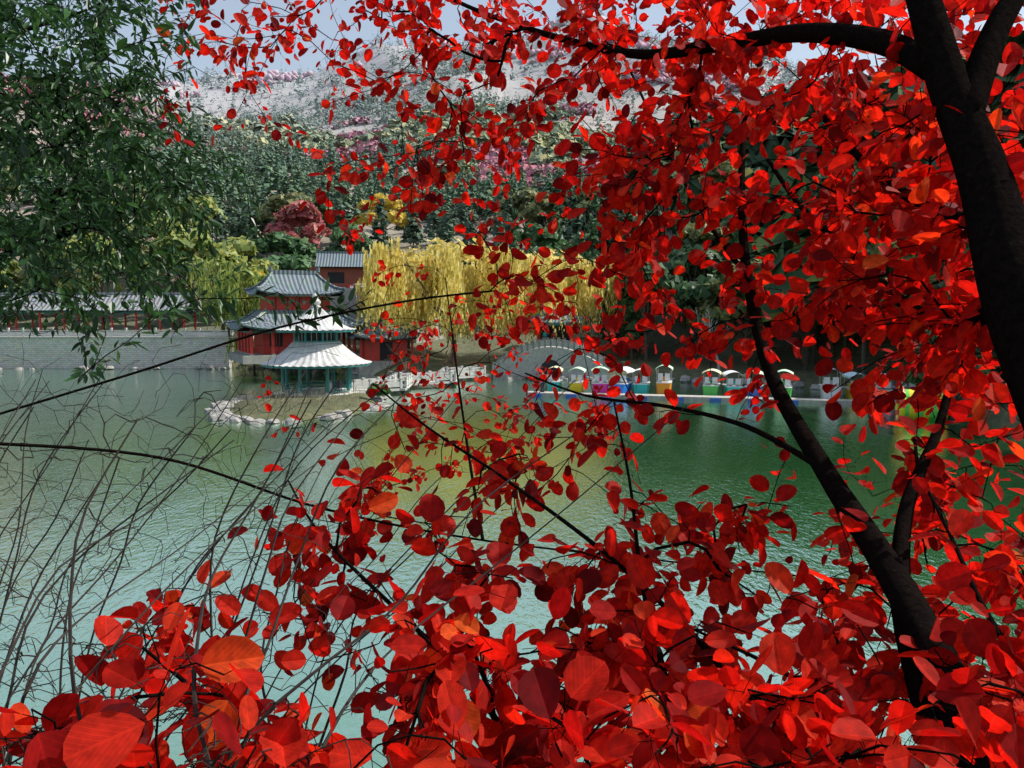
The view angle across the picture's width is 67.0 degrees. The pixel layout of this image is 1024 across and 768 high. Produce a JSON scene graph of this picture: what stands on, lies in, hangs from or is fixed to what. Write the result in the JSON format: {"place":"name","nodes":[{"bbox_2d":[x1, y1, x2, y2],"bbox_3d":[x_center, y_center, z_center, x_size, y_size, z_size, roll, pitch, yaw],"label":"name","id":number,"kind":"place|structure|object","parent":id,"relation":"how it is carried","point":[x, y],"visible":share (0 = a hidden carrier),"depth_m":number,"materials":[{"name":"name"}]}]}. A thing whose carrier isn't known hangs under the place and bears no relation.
{"place":"outdoors","nodes":[
{"label":"outdoors","id":0,"kind":"place"},
{"bbox_2d":[0,193,278,291],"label":"green trees","id":1,"kind":"object","parent":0,"point":[233,247],"visible":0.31,"depth_m":122.29,"materials":[{"name":"green plant"}]},
{"bbox_2d":[2,200,331,274],"bbox_3d":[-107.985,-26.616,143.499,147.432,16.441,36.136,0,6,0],"label":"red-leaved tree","id":2,"kind":"object","parent":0,"point":[290,216],"visible":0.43,"depth_m":147.22,"materials":[{"name":"red plant"}]},
{"bbox_2d":[0,193,571,396],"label":"trees","id":3,"kind":"object","parent":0,"point":[300,251],"visible":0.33,"depth_m":134.27,"materials":[{"name":"green plant"}]},
{"bbox_2d":[246,192,414,303],"bbox_3d":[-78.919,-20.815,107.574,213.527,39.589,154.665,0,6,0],"label":"yellow leaf","id":4,"kind":"object","parent":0,"point":[396,205],"visible":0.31,"depth_m":175.62,"materials":[{"name":"yellow plant"}]},
{"bbox_2d":[6,159,918,373],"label":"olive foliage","id":5,"kind":"object","parent":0,"point":[521,197],"visible":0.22,"depth_m":119.92,"materials":[{"name":"green plant"}]},
{"bbox_2d":[0,8,1020,767],"bbox_3d":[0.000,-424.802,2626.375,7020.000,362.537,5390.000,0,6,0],"label":"terrain","id":6,"kind":"structure","parent":0,"point":[468,352],"depth_m":132.66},
{"bbox_2d":[0,292,199,331],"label":"covered walkway","id":7,"kind":"structure","parent":6,"relation":"on","point":[46,308],"depth_m":103.61,"materials":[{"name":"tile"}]},
{"bbox_2d":[0,336,253,368],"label":"retaining wall","id":8,"kind":"structure","parent":6,"relation":"on","point":[40,352],"depth_m":99.68,"materials":[{"name":"white stone"}]},
{"bbox_2d":[0,328,236,336],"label":"balustrade wall","id":9,"kind":"structure","parent":8,"relation":"on","point":[8,333],"depth_m":99.78,"materials":[{"name":"white stone"}]},
{"bbox_2d":[0,0,384,383],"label":"green tree","id":10,"kind":"object","parent":6,"relation":"on","point":[131,161],"depth_m":4.14,"materials":[{"name":"green plant"}]},
{"bbox_2d":[186,254,268,369],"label":"willow tree","id":11,"kind":"object","parent":6,"relation":"on","point":[243,280],"visible":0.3,"depth_m":103.22,"materials":[{"name":"green plant"}]},
{"bbox_2d":[228,384,363,411],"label":"dry reeds","id":12,"kind":"object","parent":6,"relation":"on","point":[291,401],"visible":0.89,"depth_m":58.55,"materials":[{"name":"beige plant"}]},
{"bbox_2d":[225,266,368,363],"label":"hall building","id":13,"kind":"structure","parent":6,"relation":"on","point":[287,283],"depth_m":92.01,"materials":[{"name":"red tile"}]},
{"bbox_2d":[260,292,371,395],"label":"pavilion","id":14,"kind":"structure","parent":6,"relation":"on","point":[299,357],"depth_m":65.37,"materials":[{"name":"tile"}]},
{"bbox_2d":[324,378,331,393],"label":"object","id":15,"kind":"object","parent":14,"relation":"on","point":[330,384],"visible":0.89,"depth_m":65.23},
{"bbox_2d":[335,377,341,393],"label":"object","id":16,"kind":"object","parent":14,"relation":"on","point":[339,384],"visible":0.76,"depth_m":65.90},
{"bbox_2d":[0,67,637,237],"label":"hillside trees","id":17,"kind":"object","parent":6,"relation":"on","point":[282,160],"depth_m":248.97,"materials":[{"name":"green plant"}]},
{"bbox_2d":[22,117,621,232],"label":"mountain pine trunks","id":18,"kind":"object","parent":6,"relation":"on","point":[453,206],"visible":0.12,"depth_m":244.12,"materials":[{"name":"brown wood"}]},
{"bbox_2d":[311,251,372,337],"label":"back building","id":19,"kind":"structure","parent":6,"relation":"on","point":[341,268],"depth_m":117.06,"materials":[{"name":"red tile"}]},
{"bbox_2d":[0,342,686,767],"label":"bare twigs","id":20,"kind":"object","parent":6,"relation":"on","point":[66,636],"visible":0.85,"depth_m":1.88,"materials":[{"name":"plant"}]},
{"bbox_2d":[0,85,691,204],"bbox_3d":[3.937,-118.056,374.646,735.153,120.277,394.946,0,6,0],"label":"broadleaf trees","id":21,"kind":"object","parent":6,"relation":"on","point":[543,149],"visible":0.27,"depth_m":428.89,"materials":[{"name":"green plant"}]},
{"bbox_2d":[2,72,738,187],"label":"blossoming trees","id":22,"kind":"object","parent":6,"relation":"on","point":[491,156],"depth_m":388.65,"materials":[{"name":"plant"}]},
{"bbox_2d":[346,316,420,374],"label":"side building","id":23,"kind":"structure","parent":6,"relation":"on","point":[376,352],"depth_m":90.77,"materials":[{"name":"red tile"}]},
{"bbox_2d":[353,270,443,342],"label":"building wing","id":24,"kind":"structure","parent":6,"relation":"on","point":[414,340],"depth_m":110.81,"materials":[{"name":"red tile"}]},
{"bbox_2d":[339,365,490,392],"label":"zigzag bridge","id":25,"kind":"structure","parent":6,"relation":"on","point":[393,384],"depth_m":75.29,"materials":[{"name":"white stone"}]},
{"bbox_2d":[0,365,844,423],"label":"shore rocks","id":26,"kind":"object","parent":6,"relation":"on","point":[379,399],"visible":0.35,"depth_m":63.55,"materials":[{"name":"grey stone"}]},
{"bbox_2d":[46,3,830,143],"bbox_3d":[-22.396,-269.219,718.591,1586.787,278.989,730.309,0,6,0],"label":"hillside","id":27,"kind":"structure","parent":6,"relation":"on","point":[342,115],"depth_m":658.42,"materials":[{"name":"grey plant"}]},
{"bbox_2d":[141,18,768,107],"bbox_3d":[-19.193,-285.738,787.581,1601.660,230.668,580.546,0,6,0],"label":"hills","id":28,"kind":"structure","parent":6,"relation":"on","point":[268,77],"depth_m":745.72,"materials":[{"name":"grey stone"}]},
{"bbox_2d":[351,237,634,344],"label":"weeping willows","id":29,"kind":"object","parent":6,"relation":"on","point":[454,272],"visible":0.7,"depth_m":88.31,"materials":[{"name":"yellow plant"}]},
{"bbox_2d":[1,177,993,400],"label":"tree trunks","id":30,"kind":"object","parent":6,"relation":"on","point":[745,332],"visible":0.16,"depth_m":93.36,"materials":[{"name":"brown plant"}]},
{"bbox_2d":[30,162,857,335],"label":"evergreen trees","id":31,"kind":"object","parent":30,"relation":"attached to","point":[444,229],"visible":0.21,"depth_m":155.40,"materials":[{"name":"green plant"}]},
{"bbox_2d":[0,0,1023,767],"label":"smoke tree","id":32,"kind":"object","parent":6,"relation":"on","point":[110,732],"depth_m":2.09,"materials":[{"name":"red plant"}]},
{"bbox_2d":[603,30,1023,370],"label":"hill trees","id":33,"kind":"object","parent":6,"relation":"on","point":[779,240],"depth_m":102.20,"materials":[{"name":"green plant"}]},
{"bbox_2d":[0,368,1023,767],"bbox_3d":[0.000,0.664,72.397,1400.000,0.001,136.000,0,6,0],"label":"lake water","id":34,"kind":"structure","parent":0,"point":[720,458],"depth_m":31.93,"materials":[{"name":"green liquid"}]},
{"bbox_2d":[492,304,609,377],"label":"gate bridge","id":35,"kind":"structure","parent":34,"relation":"in","point":[540,349],"depth_m":84.95,"materials":[{"name":"stone"}]},
{"bbox_2d":[547,366,562,391],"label":"pedal boat","id":36,"kind":"object","parent":34,"relation":"on","point":[557,382],"visible":0.6,"depth_m":70.29,"materials":[{"name":"teal paint"}]},
{"bbox_2d":[568,367,585,391],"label":"pedal boat","id":37,"kind":"object","parent":34,"relation":"on","point":[576,385],"visible":0.86,"depth_m":69.73,"materials":[{"name":"yellow paint"}]},
{"bbox_2d":[591,366,608,392],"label":"pedal boat","id":38,"kind":"object","parent":34,"relation":"on","point":[598,381],"visible":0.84,"depth_m":68.81,"materials":[{"name":"pink paint"}]},
{"bbox_2d":[608,366,634,392],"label":"pedal boat","id":39,"kind":"object","parent":34,"relation":"on","point":[622,385],"visible":0.57,"depth_m":68.31,"materials":[{"name":"blue paint"}]},
{"bbox_2d":[632,368,649,393],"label":"pedal boat","id":40,"kind":"object","parent":34,"relation":"on","point":[642,387],"visible":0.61,"depth_m":68.54,"materials":[{"name":"teal paint"}]},
{"bbox_2d":[655,364,672,393],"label":"pedal boat","id":41,"kind":"object","parent":34,"relation":"on","point":[663,383],"visible":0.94,"depth_m":67.93,"materials":[{"name":"orange paint"}]},
{"bbox_2d":[527,391,894,404],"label":"dock","id":42,"kind":"object","parent":34,"relation":"on","point":[727,398],"visible":0.33,"depth_m":65.11,"materials":[{"name":"blue"}]},
{"bbox_2d":[702,369,721,395],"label":"pedal boat","id":43,"kind":"object","parent":34,"relation":"on","point":[711,387],"visible":0.92,"depth_m":66.85,"materials":[{"name":"green paint"}]},
{"bbox_2d":[722,370,744,395],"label":"pedal boat","id":44,"kind":"object","parent":34,"relation":"on","point":[730,384],"visible":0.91,"depth_m":66.56,"materials":[{"name":"teal paint"}]},
{"bbox_2d":[744,371,763,396],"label":"pedal boat","id":45,"kind":"object","parent":34,"relation":"on","point":[755,393],"visible":0.37,"depth_m":66.31,"materials":[{"name":"blue paint"}]},
{"bbox_2d":[778,369,793,396],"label":"pedal boat","id":46,"kind":"object","parent":34,"relation":"on","point":[787,385],"visible":0.39,"depth_m":65.01,"materials":[{"name":"green paint"}]},
{"bbox_2d":[818,368,842,398],"bbox_3d":[26.781,0.064,65.206,1.635,2.831,2.877,1,6,14],"label":"pedal boat","id":47,"kind":"object","parent":34,"relation":"on","point":[827,380],"visible":0.55,"depth_m":64.25,"materials":[{"name":"white paint"}]},
{"bbox_2d":[841,372,865,398],"bbox_3d":[28.755,0.278,64.661,1.730,2.443,2.856,1,6,7],"label":"pedal boat","id":48,"kind":"object","parent":34,"relation":"on","point":[847,387],"visible":0.38,"depth_m":64.65,"materials":[{"name":"yellow paint"}]},
{"bbox_2d":[872,373,892,398],"bbox_3d":[30.839,0.326,64.506,1.705,2.362,2.899,2,6,21],"label":"pedal boat","id":49,"kind":"object","parent":34,"relation":"on","point":[888,387],"visible":0.27,"depth_m":63.80,"materials":[{"name":"pink paint"}]},
{"bbox_2d":[891,380,915,399],"bbox_3d":[32.561,0.244,64.313,1.639,2.605,2.787,0,6,5],"label":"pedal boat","id":50,"kind":"object","parent":34,"relation":"on","point":[906,386],"visible":0.2,"depth_m":63.68,"materials":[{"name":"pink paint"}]},
{"bbox_2d":[895,387,947,420],"bbox_3d":[28.500,1.541,53.896,2.980,2.740,2.740,2,6,20],"label":"water roller","id":51,"kind":"object","parent":34,"relation":"in","point":[907,410],"visible":0.21,"depth_m":53.16,"materials":[{"name":"green plastic"}]},
{"bbox_2d":[2,0,1023,83],"label":"sky","id":52,"kind":"structure","parent":0,"point":[449,18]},
{"bbox_2d":[507,170,994,350],"bbox_3d":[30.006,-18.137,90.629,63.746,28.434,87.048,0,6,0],"label":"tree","id":53,"kind":"object","parent":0,"point":[628,301],"visible":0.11,"depth_m":117.29,"materials":[{"name":"green plant"}]},
{"bbox_2d":[579,158,1004,386],"bbox_3d":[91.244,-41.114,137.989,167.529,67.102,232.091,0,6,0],"label":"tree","id":54,"kind":"object","parent":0,"point":[686,294],"visible":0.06,"depth_m":90.00,"materials":[{"name":"green plant"}]}
]}

